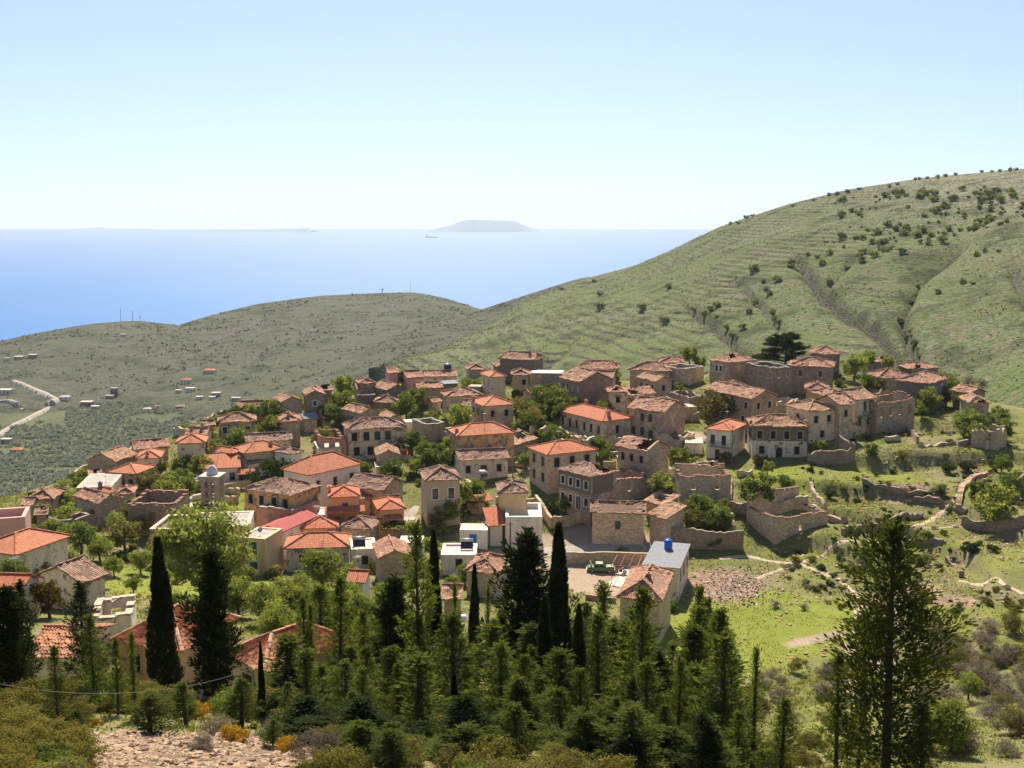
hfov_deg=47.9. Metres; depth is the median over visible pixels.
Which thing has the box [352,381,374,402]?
stone house
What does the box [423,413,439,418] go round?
bush
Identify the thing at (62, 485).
tree
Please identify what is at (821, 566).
slope shrub
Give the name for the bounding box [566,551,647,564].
stone wall
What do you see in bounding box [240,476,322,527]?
house
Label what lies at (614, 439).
ruined house
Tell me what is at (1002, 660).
bare bush
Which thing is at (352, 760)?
maquis shrub
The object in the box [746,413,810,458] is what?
manor house
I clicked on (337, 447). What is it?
plastered house
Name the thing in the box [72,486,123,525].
stone house
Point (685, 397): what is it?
ruined house
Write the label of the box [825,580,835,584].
slope shrub
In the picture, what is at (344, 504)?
plastered house
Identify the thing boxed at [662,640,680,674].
conifer
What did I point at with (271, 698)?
conifer
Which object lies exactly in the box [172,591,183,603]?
garden tree
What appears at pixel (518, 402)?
tree
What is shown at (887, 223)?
oak
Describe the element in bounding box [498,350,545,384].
stone house
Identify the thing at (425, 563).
bush
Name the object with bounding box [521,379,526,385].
window
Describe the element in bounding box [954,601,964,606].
slope shrub
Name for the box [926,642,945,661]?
bare bush
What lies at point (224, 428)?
window
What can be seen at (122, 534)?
tree
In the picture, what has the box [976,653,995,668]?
bare bush
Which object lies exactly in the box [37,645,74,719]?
conifer
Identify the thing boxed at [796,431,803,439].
window
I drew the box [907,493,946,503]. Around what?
stone wall
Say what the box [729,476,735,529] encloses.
stone wall
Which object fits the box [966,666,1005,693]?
bare bush
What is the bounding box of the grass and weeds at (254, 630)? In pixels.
[0,372,1023,767]
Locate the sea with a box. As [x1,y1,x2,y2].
[0,229,713,340]
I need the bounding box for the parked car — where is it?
[586,560,614,572]
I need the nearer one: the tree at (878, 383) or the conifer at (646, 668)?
the conifer at (646, 668)
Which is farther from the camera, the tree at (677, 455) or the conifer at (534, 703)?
the tree at (677, 455)
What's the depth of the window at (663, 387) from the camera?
259.92 m
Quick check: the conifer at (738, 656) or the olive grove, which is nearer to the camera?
the conifer at (738, 656)
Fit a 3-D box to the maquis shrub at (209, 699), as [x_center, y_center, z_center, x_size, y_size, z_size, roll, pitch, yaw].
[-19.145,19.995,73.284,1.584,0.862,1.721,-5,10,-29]
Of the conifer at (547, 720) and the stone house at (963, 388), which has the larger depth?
the stone house at (963, 388)
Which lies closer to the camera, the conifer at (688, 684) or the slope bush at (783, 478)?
the conifer at (688, 684)
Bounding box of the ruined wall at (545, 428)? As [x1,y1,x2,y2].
[529,425,581,442]
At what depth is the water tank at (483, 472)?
207.41 m
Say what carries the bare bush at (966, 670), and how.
on the ground at (788, 637)
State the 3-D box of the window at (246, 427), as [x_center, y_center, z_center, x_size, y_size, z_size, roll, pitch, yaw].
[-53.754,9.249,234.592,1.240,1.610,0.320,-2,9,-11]
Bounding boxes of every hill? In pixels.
[0,321,194,412]
[120,292,479,404]
[150,279,576,417]
[368,169,1023,407]
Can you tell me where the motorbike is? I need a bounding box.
[614,568,626,573]
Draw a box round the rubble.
[691,563,784,608]
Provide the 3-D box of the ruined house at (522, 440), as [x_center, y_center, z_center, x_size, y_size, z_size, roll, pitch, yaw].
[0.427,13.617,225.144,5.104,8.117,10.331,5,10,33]
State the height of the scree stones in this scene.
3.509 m
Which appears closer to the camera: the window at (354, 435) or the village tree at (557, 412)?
the window at (354, 435)
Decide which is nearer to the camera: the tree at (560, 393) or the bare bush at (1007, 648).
the bare bush at (1007, 648)
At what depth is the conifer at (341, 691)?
50.37 m
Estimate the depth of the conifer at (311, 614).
63.50 m
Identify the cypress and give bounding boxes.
[145,535,184,688]
[257,641,266,724]
[424,527,444,663]
[449,580,459,619]
[449,672,458,712]
[467,563,482,688]
[483,581,491,683]
[535,594,553,693]
[546,521,573,672]
[569,603,588,705]
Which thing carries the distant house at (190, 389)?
on the hill at (307, 352)
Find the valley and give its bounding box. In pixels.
[0,404,199,496]
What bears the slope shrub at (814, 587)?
on the ground at (788, 637)
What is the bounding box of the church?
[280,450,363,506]
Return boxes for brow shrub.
[0,689,23,702]
[0,697,34,709]
[3,685,45,708]
[62,694,96,713]
[77,671,141,694]
[78,666,129,692]
[78,684,116,709]
[95,696,123,712]
[111,691,143,712]
[128,688,162,711]
[156,684,196,716]
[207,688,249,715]
[243,687,282,719]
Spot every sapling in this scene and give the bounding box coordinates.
[222,574,257,614]
[243,581,283,626]
[252,598,296,634]
[268,575,305,610]
[288,581,327,611]
[289,570,312,591]
[294,604,338,629]
[327,587,353,621]
[338,592,378,633]
[345,579,365,595]
[350,613,378,643]
[369,591,383,626]
[370,581,402,597]
[387,575,413,598]
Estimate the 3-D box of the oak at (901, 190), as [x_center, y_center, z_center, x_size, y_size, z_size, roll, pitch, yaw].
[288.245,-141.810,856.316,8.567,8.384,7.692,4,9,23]
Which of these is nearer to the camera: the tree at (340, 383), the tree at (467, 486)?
the tree at (467, 486)
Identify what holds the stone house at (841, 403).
on the ground at (788, 637)
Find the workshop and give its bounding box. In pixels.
[642,541,690,602]
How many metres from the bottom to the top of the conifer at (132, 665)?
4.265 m
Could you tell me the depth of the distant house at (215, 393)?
989.90 m
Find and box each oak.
[594,302,604,308]
[637,303,646,309]
[659,315,669,324]
[665,283,671,288]
[706,306,713,311]
[712,301,721,307]
[728,332,736,337]
[737,323,746,328]
[747,264,758,271]
[750,299,759,304]
[772,275,782,280]
[786,259,795,265]
[818,258,826,263]
[825,277,833,283]
[837,232,846,240]
[838,210,846,217]
[839,195,847,201]
[854,252,863,256]
[869,250,879,255]
[871,227,880,233]
[874,239,885,244]
[880,191,890,197]
[880,245,887,251]
[882,220,892,226]
[894,188,905,194]
[897,247,907,253]
[899,229,909,235]
[902,224,910,229]
[915,192,925,199]
[917,224,927,232]
[920,189,929,195]
[926,232,935,236]
[929,190,938,194]
[929,195,939,201]
[930,206,942,213]
[938,235,947,241]
[940,201,948,208]
[944,225,952,230]
[946,194,957,200]
[958,185,966,190]
[959,277,966,283]
[969,225,979,230]
[975,195,986,202]
[976,217,984,222]
[984,191,991,196]
[987,206,994,211]
[991,187,1001,194]
[996,195,1004,202]
[1006,187,1015,192]
[1007,191,1018,196]
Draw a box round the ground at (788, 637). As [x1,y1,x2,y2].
[0,373,1023,767]
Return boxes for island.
[65,227,155,229]
[203,228,316,231]
[427,219,537,231]
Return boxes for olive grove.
[0,399,208,496]
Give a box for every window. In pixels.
[127,650,143,676]
[128,478,133,485]
[222,426,227,433]
[229,472,235,480]
[241,669,253,698]
[245,425,250,432]
[247,493,253,504]
[248,541,257,555]
[248,560,258,575]
[258,494,264,505]
[271,496,276,506]
[282,498,288,508]
[316,479,320,493]
[333,476,337,485]
[351,432,358,441]
[353,446,360,456]
[361,555,368,565]
[363,431,369,441]
[367,446,373,455]
[374,431,380,440]
[384,430,391,439]
[431,488,438,500]
[447,487,454,499]
[455,558,462,568]
[465,465,471,473]
[490,410,495,417]
[496,463,502,471]
[504,409,508,416]
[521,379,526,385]
[532,452,535,463]
[532,468,535,479]
[540,455,544,467]
[540,471,544,483]
[554,457,559,467]
[560,474,564,484]
[568,476,572,486]
[568,493,572,503]
[569,455,575,463]
[575,478,580,488]
[582,421,585,431]
[583,480,588,490]
[583,497,588,507]
[584,453,589,461]
[589,423,592,432]
[615,424,619,434]
[615,521,620,528]
[620,451,625,460]
[628,453,633,462]
[631,425,635,434]
[638,455,643,464]
[639,412,644,421]
[639,426,644,436]
[647,413,652,422]
[661,384,665,391]
[709,434,715,445]
[714,448,719,459]
[720,435,726,446]
[756,402,760,409]
[757,430,762,439]
[758,445,764,454]
[767,400,771,408]
[769,430,776,439]
[783,430,789,439]
[793,446,799,454]
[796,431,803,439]
[797,370,802,376]
[813,415,818,423]
[817,370,822,377]
[819,430,824,438]
[826,414,831,422]
[843,409,847,417]
[858,416,861,426]
[863,400,866,411]
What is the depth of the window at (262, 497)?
185.78 m
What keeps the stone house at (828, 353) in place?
on the ground at (788, 637)
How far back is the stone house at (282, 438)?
227.83 m
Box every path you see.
[608,565,638,587]
[719,555,862,647]
[756,494,956,578]
[922,526,966,528]
[958,577,1023,594]
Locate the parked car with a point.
(599, 566)
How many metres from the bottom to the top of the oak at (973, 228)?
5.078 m
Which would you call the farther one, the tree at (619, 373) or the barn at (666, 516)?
the tree at (619, 373)
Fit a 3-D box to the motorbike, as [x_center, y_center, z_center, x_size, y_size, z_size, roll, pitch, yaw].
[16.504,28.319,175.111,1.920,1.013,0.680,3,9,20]
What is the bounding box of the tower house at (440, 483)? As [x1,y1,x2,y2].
[418,464,462,526]
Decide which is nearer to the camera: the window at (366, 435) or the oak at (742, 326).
the window at (366, 435)
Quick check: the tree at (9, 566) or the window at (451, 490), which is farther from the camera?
the window at (451, 490)
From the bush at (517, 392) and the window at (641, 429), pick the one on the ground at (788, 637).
the bush at (517, 392)
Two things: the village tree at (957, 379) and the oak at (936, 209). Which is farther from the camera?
the oak at (936, 209)
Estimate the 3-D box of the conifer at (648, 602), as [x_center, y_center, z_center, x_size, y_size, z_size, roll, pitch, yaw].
[6.489,14.286,56.457,3.248,9.339,4.178,-5,10,-29]
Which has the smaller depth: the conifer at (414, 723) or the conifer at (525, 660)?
the conifer at (414, 723)
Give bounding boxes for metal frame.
[611,555,641,581]
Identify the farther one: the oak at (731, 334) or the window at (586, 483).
the oak at (731, 334)
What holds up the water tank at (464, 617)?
on the ground at (788, 637)
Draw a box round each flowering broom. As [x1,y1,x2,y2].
[86,717,104,727]
[186,701,209,719]
[202,702,214,711]
[218,723,250,741]
[271,735,303,752]
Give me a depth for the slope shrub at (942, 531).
175.16 m
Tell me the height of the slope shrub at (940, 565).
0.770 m
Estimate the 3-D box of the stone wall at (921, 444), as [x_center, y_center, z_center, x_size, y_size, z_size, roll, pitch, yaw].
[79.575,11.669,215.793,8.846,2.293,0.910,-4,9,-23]
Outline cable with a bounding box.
[0,656,285,693]
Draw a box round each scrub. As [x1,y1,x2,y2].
[0,321,195,399]
[118,292,472,397]
[208,283,567,404]
[368,170,1023,401]
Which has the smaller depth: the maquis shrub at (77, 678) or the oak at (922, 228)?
the maquis shrub at (77, 678)
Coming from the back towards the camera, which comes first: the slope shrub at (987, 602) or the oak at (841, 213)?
the oak at (841, 213)
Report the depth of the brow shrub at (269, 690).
53.07 m
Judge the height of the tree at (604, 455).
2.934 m
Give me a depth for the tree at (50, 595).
117.98 m
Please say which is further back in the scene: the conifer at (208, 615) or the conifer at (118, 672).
the conifer at (208, 615)
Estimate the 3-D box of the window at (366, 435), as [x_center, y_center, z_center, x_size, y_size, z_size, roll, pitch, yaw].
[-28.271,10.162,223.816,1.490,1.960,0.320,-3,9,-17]
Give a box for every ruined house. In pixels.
[46,511,94,532]
[86,468,102,474]
[92,594,136,652]
[127,489,189,535]
[258,498,319,526]
[314,384,333,402]
[314,429,344,455]
[357,392,375,407]
[378,410,404,421]
[412,417,444,442]
[441,427,453,440]
[491,361,499,371]
[514,428,538,455]
[551,432,596,453]
[556,460,618,526]
[605,385,628,413]
[605,434,633,449]
[614,435,671,487]
[615,468,647,500]
[627,386,656,411]
[643,490,680,516]
[655,430,694,449]
[666,363,703,385]
[669,390,704,411]
[674,463,730,503]
[692,460,717,466]
[746,361,792,397]
[746,486,827,543]
[776,396,798,412]
[862,356,895,375]
[867,388,889,395]
[869,390,914,433]
[896,361,940,374]
[970,423,1006,450]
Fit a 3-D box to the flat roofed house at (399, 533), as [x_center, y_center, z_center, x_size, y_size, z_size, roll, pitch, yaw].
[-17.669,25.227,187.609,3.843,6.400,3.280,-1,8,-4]
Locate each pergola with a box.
[380,519,415,538]
[460,493,486,508]
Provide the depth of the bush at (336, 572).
160.50 m
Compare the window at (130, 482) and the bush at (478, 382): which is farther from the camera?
the bush at (478, 382)
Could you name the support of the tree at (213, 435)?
on the ground at (788, 637)
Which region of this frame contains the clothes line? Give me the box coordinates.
[403,450,412,455]
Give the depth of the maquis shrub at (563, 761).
36.46 m
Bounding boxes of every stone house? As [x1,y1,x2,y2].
[0,556,43,619]
[20,496,39,514]
[29,486,66,514]
[32,622,115,682]
[33,504,50,528]
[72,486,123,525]
[85,445,137,472]
[97,476,114,495]
[108,603,241,701]
[115,484,137,507]
[129,437,170,462]
[185,422,212,443]
[201,419,215,431]
[216,411,256,441]
[230,620,353,704]
[237,399,271,420]
[243,431,292,446]
[272,391,303,418]
[277,411,302,445]
[300,412,318,431]
[302,385,325,426]
[317,409,331,427]
[338,515,381,541]
[341,402,379,421]
[347,472,404,512]
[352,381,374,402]
[354,377,376,394]
[359,489,372,514]
[372,379,407,402]
[372,534,410,584]
[373,393,399,416]
[374,442,400,465]
[384,494,399,497]
[414,381,443,404]
[426,396,441,411]
[441,583,463,621]
[442,380,459,390]
[462,398,471,420]
[463,552,508,599]
[464,363,486,379]
[469,395,515,429]
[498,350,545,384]
[510,368,530,393]
[521,386,542,402]
[526,431,598,494]
[559,366,614,405]
[559,399,632,438]
[577,359,620,382]
[592,369,617,388]
[616,563,675,643]
[627,395,687,442]
[628,361,676,386]
[636,371,672,396]
[658,355,683,363]
[702,380,778,434]
[708,353,756,383]
[725,380,748,385]
[787,356,835,393]
[804,381,829,398]
[808,345,841,373]
[809,387,837,398]
[814,392,855,440]
[865,367,908,392]
[895,370,949,410]
[951,383,987,408]
[958,393,991,420]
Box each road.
[0,399,22,409]
[0,406,49,435]
[10,380,59,404]
[407,506,419,516]
[499,543,650,556]
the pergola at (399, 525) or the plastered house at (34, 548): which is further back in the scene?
the pergola at (399, 525)
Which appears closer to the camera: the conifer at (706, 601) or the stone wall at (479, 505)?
the conifer at (706, 601)
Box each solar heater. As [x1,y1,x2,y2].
[352,536,365,546]
[443,363,451,368]
[460,538,473,548]
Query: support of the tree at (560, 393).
on the ground at (788, 637)
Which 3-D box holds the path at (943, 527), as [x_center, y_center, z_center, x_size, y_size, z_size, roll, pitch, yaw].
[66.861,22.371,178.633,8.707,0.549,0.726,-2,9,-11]
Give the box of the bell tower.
[198,462,225,509]
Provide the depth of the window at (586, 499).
191.87 m
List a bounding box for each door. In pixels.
[469,534,476,542]
[480,464,487,477]
[575,495,580,510]
[647,429,653,438]
[775,447,782,457]
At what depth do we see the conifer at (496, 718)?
40.60 m
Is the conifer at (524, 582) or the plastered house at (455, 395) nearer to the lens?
the conifer at (524, 582)
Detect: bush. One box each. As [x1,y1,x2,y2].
[65,472,76,479]
[73,468,87,477]
[116,550,128,560]
[121,507,127,517]
[126,543,139,552]
[167,563,176,571]
[167,569,173,578]
[170,577,182,584]
[194,502,208,508]
[229,566,243,579]
[263,564,284,579]
[331,569,339,579]
[334,561,358,578]
[360,461,373,472]
[367,560,375,572]
[403,471,413,479]
[410,557,429,574]
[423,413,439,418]
[424,536,442,549]
[444,574,464,582]
[460,377,472,383]
[468,379,481,384]
[511,390,522,395]
[544,499,556,511]
[614,546,627,551]
[671,599,679,611]
[674,381,687,389]
[690,456,699,462]
[707,538,722,546]
[716,451,733,464]
[750,668,773,686]
[752,694,771,710]
[753,454,768,464]
[757,711,768,719]
[766,665,783,677]
[766,685,794,704]
[769,599,780,607]
[773,674,787,683]
[775,706,801,721]
[776,474,790,484]
[787,656,809,672]
[799,603,809,609]
[811,710,832,726]
[812,664,830,678]
[812,680,835,697]
[817,664,836,680]
[820,657,847,671]
[824,489,837,497]
[833,371,842,378]
[834,378,846,385]
[862,443,880,455]
[897,449,910,459]
[904,701,930,731]
[910,647,938,665]
[911,719,977,748]
[914,403,926,415]
[914,553,931,567]
[914,686,953,703]
[922,628,952,645]
[925,683,968,707]
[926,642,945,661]
[927,723,970,755]
[932,483,949,494]
[938,727,984,754]
[939,633,966,651]
[941,462,957,472]
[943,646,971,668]
[949,663,969,674]
[951,633,970,646]
[953,662,973,675]
[955,643,985,663]
[957,460,974,470]
[959,541,980,553]
[960,667,976,675]
[961,655,994,671]
[966,480,988,496]
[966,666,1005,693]
[967,664,1001,687]
[969,630,984,639]
[970,695,1003,719]
[972,629,987,641]
[974,633,1000,648]
[976,617,1003,631]
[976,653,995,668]
[978,675,1007,693]
[984,678,1023,706]
[985,689,1012,706]
[986,650,1013,668]
[986,668,1011,687]
[987,707,1023,732]
[991,641,1023,663]
[992,655,1008,665]
[996,703,1023,735]
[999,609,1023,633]
[1009,643,1023,660]
[1010,663,1023,673]
[1011,671,1023,694]
[1013,617,1023,632]
[1015,694,1023,710]
[1017,653,1023,672]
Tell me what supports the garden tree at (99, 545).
on the ground at (788, 637)
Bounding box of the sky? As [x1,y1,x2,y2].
[0,0,1023,228]
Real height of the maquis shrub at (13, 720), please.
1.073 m
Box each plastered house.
[0,506,30,536]
[0,527,71,578]
[34,554,109,611]
[105,462,156,495]
[135,448,164,474]
[175,424,209,474]
[200,451,254,483]
[206,444,239,454]
[233,432,282,460]
[238,455,274,479]
[261,509,318,559]
[272,446,303,465]
[283,520,352,571]
[300,505,339,531]
[313,441,343,453]
[324,484,364,531]
[341,416,406,459]
[345,555,373,597]
[371,496,406,537]
[384,366,399,383]
[401,369,424,390]
[422,369,457,381]
[440,387,482,419]
[447,413,516,461]
[452,447,509,480]
[479,369,507,398]
[482,505,504,545]
[495,479,528,537]
[704,411,747,459]
[784,398,836,443]
[834,386,876,436]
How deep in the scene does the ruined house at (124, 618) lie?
99.24 m
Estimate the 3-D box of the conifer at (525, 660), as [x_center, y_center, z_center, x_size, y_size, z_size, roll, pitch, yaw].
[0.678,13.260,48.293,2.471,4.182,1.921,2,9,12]
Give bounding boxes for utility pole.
[730,426,735,467]
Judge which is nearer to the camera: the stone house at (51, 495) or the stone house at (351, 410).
the stone house at (51, 495)
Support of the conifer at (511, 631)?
on the ground at (788, 637)
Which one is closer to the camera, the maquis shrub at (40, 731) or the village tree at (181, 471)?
the maquis shrub at (40, 731)
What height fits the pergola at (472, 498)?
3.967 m
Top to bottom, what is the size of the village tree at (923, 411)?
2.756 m
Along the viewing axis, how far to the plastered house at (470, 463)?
210.16 m
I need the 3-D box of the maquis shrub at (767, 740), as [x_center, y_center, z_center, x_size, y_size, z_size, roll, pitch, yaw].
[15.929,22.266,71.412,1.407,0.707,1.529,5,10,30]
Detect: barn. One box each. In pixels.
[590,499,646,544]
[647,500,686,541]
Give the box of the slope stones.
[115,393,1023,676]
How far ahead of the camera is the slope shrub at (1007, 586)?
148.00 m
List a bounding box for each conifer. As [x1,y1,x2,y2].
[0,578,48,689]
[0,583,39,689]
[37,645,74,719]
[59,580,119,677]
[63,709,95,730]
[71,612,111,692]
[101,637,130,714]
[121,690,183,734]
[123,630,143,718]
[161,681,201,725]
[174,544,249,700]
[218,677,264,726]
[247,689,297,722]
[248,632,316,691]
[253,693,344,737]
[253,706,338,746]
[259,718,283,747]
[266,669,334,692]
[270,681,294,711]
[285,646,329,717]
[288,583,342,627]
[293,593,318,671]
[298,663,338,706]
[305,600,320,686]
[312,574,372,686]
[316,658,373,718]
[322,719,378,763]
[329,694,409,734]
[330,643,377,698]
[332,689,368,725]
[333,719,379,745]
[335,664,380,720]
[348,644,380,699]
[352,608,375,663]
[359,573,427,679]
[363,727,425,767]
[367,720,413,750]
[368,644,407,709]
[369,608,382,663]
[370,652,424,716]
[372,707,433,743]
[375,662,414,718]
[391,644,444,720]
[392,518,441,670]
[394,650,452,736]
[404,725,429,747]
[409,616,438,674]
[413,733,465,762]
[426,610,482,711]
[426,691,507,736]
[427,662,446,696]
[428,718,522,764]
[435,625,467,692]
[445,634,468,691]
[455,733,522,763]
[461,618,537,712]
[469,690,485,713]
[478,525,588,676]
[478,638,527,714]
[483,712,530,745]
[485,700,554,761]
[487,610,515,677]
[492,673,548,743]
[497,696,556,741]
[500,653,550,719]
[502,679,549,737]
[509,613,518,659]
[510,621,556,676]
[526,643,540,688]
[528,663,568,694]
[532,684,585,746]
[536,642,583,741]
[537,652,557,704]
[537,724,598,765]
[542,680,578,736]
[549,709,606,761]
[559,657,601,705]
[562,667,606,733]
[571,616,610,697]
[573,712,625,763]
[580,601,604,685]
[582,730,660,767]
[584,610,620,716]
[586,616,654,701]
[591,699,672,767]
[592,579,614,697]
[594,710,652,750]
[596,620,637,709]
[596,695,624,714]
[600,653,632,696]
[600,670,622,715]
[607,583,669,713]
[615,605,656,687]
[617,602,654,653]
[619,677,648,735]
[624,656,678,735]
[635,626,658,695]
[641,649,685,728]
[641,723,734,767]
[647,703,675,757]
[658,655,695,733]
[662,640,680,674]
[663,711,728,767]
[666,619,719,684]
[666,729,745,767]
[668,604,711,682]
[671,668,700,729]
[674,628,776,765]
[674,722,745,767]
[675,584,706,658]
[681,624,713,690]
[687,659,712,725]
[698,596,715,650]
[699,643,732,695]
[701,606,753,730]
[706,687,750,755]
[713,627,750,718]
[720,708,762,767]
[742,645,765,767]
[756,694,806,767]
[810,650,862,767]
[816,513,987,767]
[843,680,881,767]
[887,703,950,767]
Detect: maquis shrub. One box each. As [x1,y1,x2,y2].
[0,695,29,710]
[0,709,49,729]
[0,724,26,737]
[0,726,40,741]
[0,729,39,749]
[0,739,42,762]
[0,740,40,767]
[0,752,43,767]
[1,708,42,718]
[2,704,50,719]
[7,677,50,699]
[9,721,56,747]
[16,713,47,729]
[23,715,79,741]
[27,757,84,767]
[28,695,63,721]
[31,731,84,762]
[31,740,86,766]
[32,753,88,767]
[35,755,88,767]
[38,673,66,687]
[44,683,84,704]
[48,701,93,722]
[51,762,105,767]
[53,724,109,758]
[62,717,83,731]
[66,673,85,687]
[70,740,100,767]
[130,679,161,692]
[200,693,219,703]
[268,699,297,717]
[288,751,356,767]
[311,724,345,748]
[312,744,366,767]
[341,742,377,767]
[368,742,413,767]
[394,737,429,767]
[412,721,439,738]
[426,707,448,720]
[430,713,453,726]
[431,743,468,767]
[451,756,486,767]
[454,735,526,767]
[476,756,525,767]
[507,758,560,767]
[529,742,570,762]
[534,752,582,767]
[540,738,560,755]
[556,747,600,767]
[593,753,637,767]
[632,756,663,767]
[739,747,778,767]
[760,737,778,748]
[770,751,801,767]
[786,747,817,767]
[797,730,831,750]
[801,750,824,766]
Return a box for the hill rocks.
[409,169,1023,396]
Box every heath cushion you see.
[186,732,215,750]
[195,713,235,735]
[256,714,284,731]
[287,726,344,755]
[988,738,1023,758]
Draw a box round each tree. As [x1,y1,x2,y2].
[0,558,31,572]
[29,579,67,617]
[31,509,54,523]
[32,561,53,574]
[41,518,68,531]
[53,482,67,491]
[54,512,72,519]
[55,502,81,515]
[61,492,75,505]
[61,520,97,554]
[68,476,82,488]
[68,549,78,558]
[86,534,115,561]
[101,516,141,553]
[102,555,125,576]
[104,510,127,533]
[104,570,113,580]
[122,572,143,593]
[123,497,136,505]
[126,549,152,573]
[132,512,155,529]
[133,466,162,490]
[145,538,150,549]
[147,498,259,595]
[150,475,184,491]
[155,461,168,473]
[160,471,182,486]
[170,454,192,471]
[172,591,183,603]
[174,468,191,476]
[175,472,200,496]
[184,594,203,601]
[186,453,215,474]
[205,436,231,453]
[211,427,220,440]
[226,404,242,412]
[227,426,248,446]
[242,403,258,415]
[242,565,259,582]
[244,470,256,483]
[248,458,294,482]
[254,414,282,431]
[256,398,283,419]
[299,545,343,586]
[310,428,333,446]
[316,404,336,423]
[324,405,342,426]
[325,390,355,408]
[330,373,352,392]
[334,414,344,428]
[377,456,405,477]
[390,391,417,418]
[397,430,426,455]
[398,369,403,382]
[405,386,425,409]
[408,459,425,474]
[412,440,431,455]
[415,448,435,466]
[423,442,434,449]
[424,448,439,466]
[424,562,445,578]
[428,510,445,526]
[433,444,445,454]
[433,497,464,521]
[437,447,454,466]
[441,403,474,426]
[442,435,449,450]
[456,563,467,585]
[460,478,473,495]
[460,490,469,512]
[470,478,485,494]
[505,396,527,420]
[510,419,527,431]
[514,413,536,433]
[516,407,546,429]
[516,449,528,469]
[518,401,537,414]
[520,403,541,414]
[526,384,560,411]
[533,429,545,442]
[536,416,549,427]
[539,404,555,420]
[541,423,559,440]
[549,385,569,404]
[550,428,572,439]
[551,402,568,421]
[555,496,570,514]
[565,395,583,406]
[590,435,611,452]
[596,400,613,410]
[598,449,610,460]
[609,367,621,381]
[646,470,675,492]
[668,446,690,466]
[679,345,697,364]
[679,499,703,511]
[683,509,705,527]
[689,494,712,512]
[692,355,706,366]
[694,387,739,423]
[694,507,714,529]
[695,511,714,529]
[702,499,716,509]
[710,505,733,531]
[715,498,730,506]
[715,507,734,530]
[716,500,730,508]
[735,470,780,501]
[751,332,810,364]
[762,460,774,474]
[809,439,827,450]
[840,353,869,380]
[859,374,875,390]
[862,348,876,367]
[869,378,887,391]
[881,356,894,367]
[915,386,943,410]
[915,405,928,417]
[926,696,978,755]
[939,371,958,388]
[941,385,952,406]
[949,373,961,388]
[950,392,966,408]
[951,406,979,428]
[953,671,985,700]
[957,422,970,438]
[960,375,977,385]
[965,421,985,436]
[970,481,1021,522]
[976,378,989,388]
[976,413,998,427]
[988,405,1010,421]
[988,412,1000,421]
[993,417,1017,437]
[994,453,1012,471]
[998,468,1023,491]
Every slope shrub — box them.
[790,556,802,561]
[804,555,816,561]
[810,585,821,590]
[816,563,826,569]
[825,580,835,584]
[834,546,843,552]
[924,533,933,537]
[932,562,942,567]
[939,529,947,534]
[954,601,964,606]
[976,595,991,601]
[980,599,993,605]
[986,544,1000,550]
[991,586,1000,590]
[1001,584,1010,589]
[1002,597,1012,601]
[1003,600,1014,606]
[1009,607,1020,611]
[1010,603,1023,610]
[1014,501,1023,505]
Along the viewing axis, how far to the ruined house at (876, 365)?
282.17 m
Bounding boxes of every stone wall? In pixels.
[72,465,86,472]
[173,426,186,436]
[199,413,214,421]
[207,505,223,511]
[225,487,240,494]
[225,495,238,503]
[399,454,413,460]
[467,502,484,510]
[471,507,482,514]
[508,461,527,467]
[526,498,534,502]
[534,494,582,528]
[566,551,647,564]
[586,593,615,602]
[603,460,615,468]
[610,451,617,456]
[668,467,674,476]
[670,526,743,549]
[689,411,699,421]
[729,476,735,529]
[729,495,808,514]
[737,469,752,476]
[794,504,847,523]
[807,435,855,465]
[809,477,826,509]
[841,512,923,534]
[862,478,939,496]
[884,435,900,441]
[906,426,918,443]
[906,537,943,544]
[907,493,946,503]
[918,440,956,447]
[938,501,967,513]
[945,556,964,577]
[955,471,988,508]
[958,439,970,446]
[961,515,1023,531]
[985,440,988,449]
[1014,474,1023,491]
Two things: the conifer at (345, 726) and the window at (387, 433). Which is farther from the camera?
the window at (387, 433)
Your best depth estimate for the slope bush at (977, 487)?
187.69 m
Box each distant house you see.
[0,388,13,394]
[0,438,12,442]
[9,447,23,452]
[13,356,23,359]
[28,354,37,357]
[59,395,70,400]
[79,401,93,405]
[90,405,99,409]
[105,395,113,398]
[110,387,118,396]
[174,404,184,407]
[180,378,191,383]
[185,387,195,391]
[202,368,215,373]
[211,392,220,395]
[231,397,241,401]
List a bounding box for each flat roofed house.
[76,473,123,496]
[149,514,204,565]
[201,511,254,563]
[240,527,283,576]
[315,507,326,515]
[349,537,374,568]
[374,462,398,478]
[393,517,414,536]
[400,536,423,560]
[403,419,411,432]
[441,543,477,575]
[460,523,488,549]
[468,384,481,392]
[505,503,541,552]
[530,370,564,386]
[685,404,696,419]
[685,437,702,453]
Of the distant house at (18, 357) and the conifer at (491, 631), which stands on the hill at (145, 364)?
the distant house at (18, 357)
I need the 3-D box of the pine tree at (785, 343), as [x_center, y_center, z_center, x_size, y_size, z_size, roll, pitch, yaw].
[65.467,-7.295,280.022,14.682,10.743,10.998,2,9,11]
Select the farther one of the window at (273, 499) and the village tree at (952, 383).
the village tree at (952, 383)
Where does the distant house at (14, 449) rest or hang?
on the valley
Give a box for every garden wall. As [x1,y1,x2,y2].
[189,493,200,509]
[225,479,250,487]
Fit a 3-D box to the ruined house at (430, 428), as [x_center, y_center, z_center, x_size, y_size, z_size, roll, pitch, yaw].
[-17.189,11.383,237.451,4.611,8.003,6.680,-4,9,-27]
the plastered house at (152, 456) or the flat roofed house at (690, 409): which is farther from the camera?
the flat roofed house at (690, 409)
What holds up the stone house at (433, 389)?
on the ground at (788, 637)
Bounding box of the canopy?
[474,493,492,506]
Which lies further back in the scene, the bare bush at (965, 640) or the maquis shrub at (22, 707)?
the bare bush at (965, 640)
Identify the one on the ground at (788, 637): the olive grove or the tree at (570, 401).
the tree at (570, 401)
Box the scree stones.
[86,728,366,767]
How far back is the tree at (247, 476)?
211.41 m
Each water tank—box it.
[460,614,467,627]
[480,470,486,474]
[664,538,672,549]

